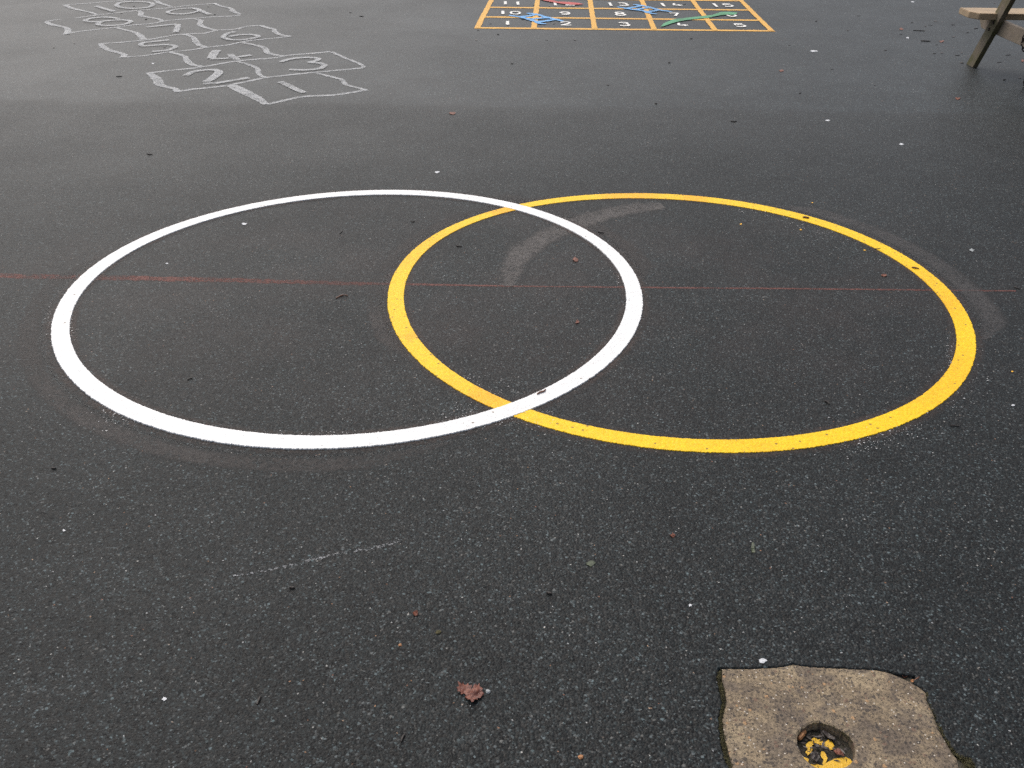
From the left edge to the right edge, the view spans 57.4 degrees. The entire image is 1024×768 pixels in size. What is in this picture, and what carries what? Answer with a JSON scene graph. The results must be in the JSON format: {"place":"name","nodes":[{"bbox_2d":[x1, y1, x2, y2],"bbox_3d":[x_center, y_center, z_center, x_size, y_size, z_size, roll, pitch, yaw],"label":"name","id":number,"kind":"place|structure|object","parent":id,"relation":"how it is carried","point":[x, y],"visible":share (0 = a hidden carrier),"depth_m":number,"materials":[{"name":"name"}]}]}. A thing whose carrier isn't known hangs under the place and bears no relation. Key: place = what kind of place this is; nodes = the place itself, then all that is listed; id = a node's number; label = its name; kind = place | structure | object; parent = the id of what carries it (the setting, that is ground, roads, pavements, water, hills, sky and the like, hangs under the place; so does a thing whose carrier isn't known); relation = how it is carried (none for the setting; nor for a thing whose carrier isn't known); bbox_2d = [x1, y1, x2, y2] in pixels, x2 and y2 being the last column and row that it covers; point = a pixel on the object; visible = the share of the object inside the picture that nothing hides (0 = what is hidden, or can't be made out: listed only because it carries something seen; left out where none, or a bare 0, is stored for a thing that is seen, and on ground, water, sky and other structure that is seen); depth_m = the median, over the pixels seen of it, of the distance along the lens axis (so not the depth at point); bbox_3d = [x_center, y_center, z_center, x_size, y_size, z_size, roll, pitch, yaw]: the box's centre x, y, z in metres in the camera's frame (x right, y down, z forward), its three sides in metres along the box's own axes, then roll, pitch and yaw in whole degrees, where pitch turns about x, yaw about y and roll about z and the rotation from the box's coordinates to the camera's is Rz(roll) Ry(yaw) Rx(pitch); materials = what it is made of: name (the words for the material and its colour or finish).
{"place":"outdoors","nodes":[
{"label":"outdoors","id":0,"kind":"place"},
{"bbox_2d":[0,0,1023,767],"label":"ground","id":1,"kind":"structure","parent":0,"point":[130,598],"depth_m":2.93,"materials":[{"name":"black asphalt"}]},
{"bbox_2d":[23,327,346,468],"bbox_3d":[-1.122,-0.044,2.953,1.952,0.001,0.669,24,38,34],"label":"scrubbed arc","id":2,"kind":"object","parent":1,"relation":"on","point":[97,425],"visible":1,"depth_m":2.63,"materials":[{"name":"grey paint"}]},
{"bbox_2d":[45,0,367,104],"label":"hopscotch","id":3,"kind":"object","parent":1,"relation":"on","point":[266,51],"visible":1,"depth_m":6.89,"materials":[{"name":"grey paint"}]},
{"bbox_2d":[233,546,378,575],"bbox_3d":[-0.460,0.414,2.208,0.403,0.001,0.024,-10,33,-17],"label":"chalk scuff","id":4,"kind":"object","parent":1,"relation":"on","point":[316,558],"visible":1,"depth_m":2.21,"materials":[{"name":"grey"}]},
{"bbox_2d":[50,190,642,449],"bbox_3d":[-0.576,-0.367,3.497,2.188,0.004,2.190,1,31,0],"label":"painted circle","id":5,"kind":"object","parent":1,"relation":"on","point":[81,376],"visible":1,"depth_m":2.94,"materials":[{"name":"white paint"}]},
{"bbox_2d":[456,681,483,701],"bbox_3d":[-0.083,0.613,1.875,0.045,0.012,0.062,-22,38,-33],"label":"fallen leaf","id":6,"kind":"object","parent":1,"relation":"on","point":[474,693],"visible":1,"depth_m":1.87,"materials":[{"name":"plant"}]},
{"bbox_2d":[0,274,1015,290],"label":"court line","id":7,"kind":"object","parent":1,"relation":"on","point":[147,278],"visible":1,"depth_m":3.53,"materials":[{"name":"red paint"}]},
{"bbox_2d":[502,203,663,285],"bbox_3d":[0.249,-0.635,3.963,0.308,0.001,1.172,23,38,32],"label":"scrubbed arc","id":8,"kind":"object","parent":1,"relation":"on","point":[542,241],"visible":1,"depth_m":3.94,"materials":[{"name":"grey paint"}]},
{"bbox_2d":[586,560,594,566],"bbox_3d":[0.186,0.423,2.206,0.022,0.001,0.017,-25,40,-36],"label":"moss spot","id":9,"kind":"object","parent":1,"relation":"on","point":[590,563],"visible":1,"depth_m":2.21,"materials":[{"name":"plant"}]},
{"bbox_2d":[474,0,774,31],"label":"number board","id":10,"kind":"object","parent":1,"relation":"on","point":[593,18],"visible":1,"depth_m":8.36,"materials":[{"name":"orange paint"}]},
{"bbox_2d":[387,193,988,458],"bbox_3d":[0.596,-0.354,3.504,2.180,0.002,2.182,1,31,0],"label":"painted circle","id":11,"kind":"object","parent":1,"relation":"on","point":[947,385],"visible":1,"depth_m":2.96,"materials":[{"name":"yellow paint"}]},
{"bbox_2d":[759,658,766,662],"bbox_3d":[0.525,0.579,1.955,0.018,0.001,0.013,1,31,0],"label":"paint spot","id":12,"kind":"object","parent":1,"relation":"on","point":[762,660],"visible":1,"depth_m":1.96,"materials":[{"name":"white paint"}]},
{"bbox_2d":[721,665,958,767],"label":"concrete slab","id":13,"kind":"structure","parent":1,"relation":"in","point":[883,719],"depth_m":1.83,"materials":[{"name":"concrete"}]},
{"bbox_2d":[797,730,805,740],"bbox_3d":[0.564,0.682,1.815,0.010,0.009,0.027,23,38,32],"label":"wood chip","id":14,"kind":"object","parent":13,"relation":"in","point":[801,735],"visible":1,"depth_m":1.81,"materials":[{"name":"brown wood"}]},
{"bbox_2d":[810,751,819,761],"bbox_3d":[0.576,0.707,1.776,0.022,0.005,0.016,-26,40,-36],"label":"leaf flake","id":15,"kind":"object","parent":13,"relation":"in","point":[814,755],"visible":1,"depth_m":1.78,"materials":[{"name":"grey plant"}]},
{"bbox_2d":[798,730,846,764],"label":"leaf litter","id":16,"kind":"object","parent":13,"relation":"in","point":[808,736],"visible":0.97,"depth_m":1.80,"materials":[{"name":"plant"}]},
{"bbox_2d":[813,743,831,751],"bbox_3d":[0.596,0.697,1.793,0.039,0.003,0.009,14,33,21],"label":"leaf flake","id":17,"kind":"object","parent":13,"relation":"in","point":[821,746],"visible":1,"depth_m":1.79,"materials":[{"name":"grey plant"}]},
{"bbox_2d":[822,730,836,740],"bbox_3d":[0.617,0.683,1.815,0.009,0.006,0.034,-21,37,-31],"label":"leaf flake","id":18,"kind":"object","parent":13,"relation":"in","point":[827,734],"visible":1,"depth_m":1.82,"materials":[{"name":"grey plant"}]},
{"bbox_2d":[834,748,843,755],"bbox_3d":[0.624,0.703,1.782,0.014,0.005,0.019,-19,36,-29],"label":"leaf flake","id":19,"kind":"object","parent":13,"relation":"in","point":[837,751],"visible":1,"depth_m":1.78,"materials":[{"name":"red plant"}]},
{"bbox_2d":[719,672,967,767],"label":"soil","id":20,"kind":"structure","parent":1,"relation":"in","point":[960,763],"depth_m":1.84,"materials":[{"name":"brown soil"}]},
{"bbox_2d":[716,667,975,767],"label":"moss","id":21,"kind":"object","parent":20,"relation":"on","point":[968,762],"visible":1,"depth_m":1.80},
{"bbox_2d":[777,206,1003,338],"bbox_3d":[1.572,-0.510,3.786,0.347,0.001,1.351,-9,32,-15],"label":"scrubbed arc","id":22,"kind":"object","parent":1,"relation":"on","point":[984,302],"visible":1,"depth_m":3.70,"materials":[{"name":"grey paint"}]},
{"bbox_2d":[959,0,1023,67],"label":"picnic table","id":23,"kind":"object","parent":1,"relation":"on","point":[993,22],"visible":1,"depth_m":6.48,"materials":[{"name":"brown wood"}]},
{"bbox_2d":[1021,35,1023,85],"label":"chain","id":24,"kind":"object","parent":23,"relation":"hanging from","point":[1022,41],"visible":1,"depth_m":6.20,"materials":[{"name":"metal"}]},
{"bbox_2d":[751,542,755,552],"bbox_3d":[0.583,0.395,2.259,0.009,0.004,0.038,5,31,7],"label":"fallen leaf","id":25,"kind":"object","parent":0,"point":[753,548],"visible":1,"depth_m":2.25,"materials":[{"name":"plant"}]}
]}

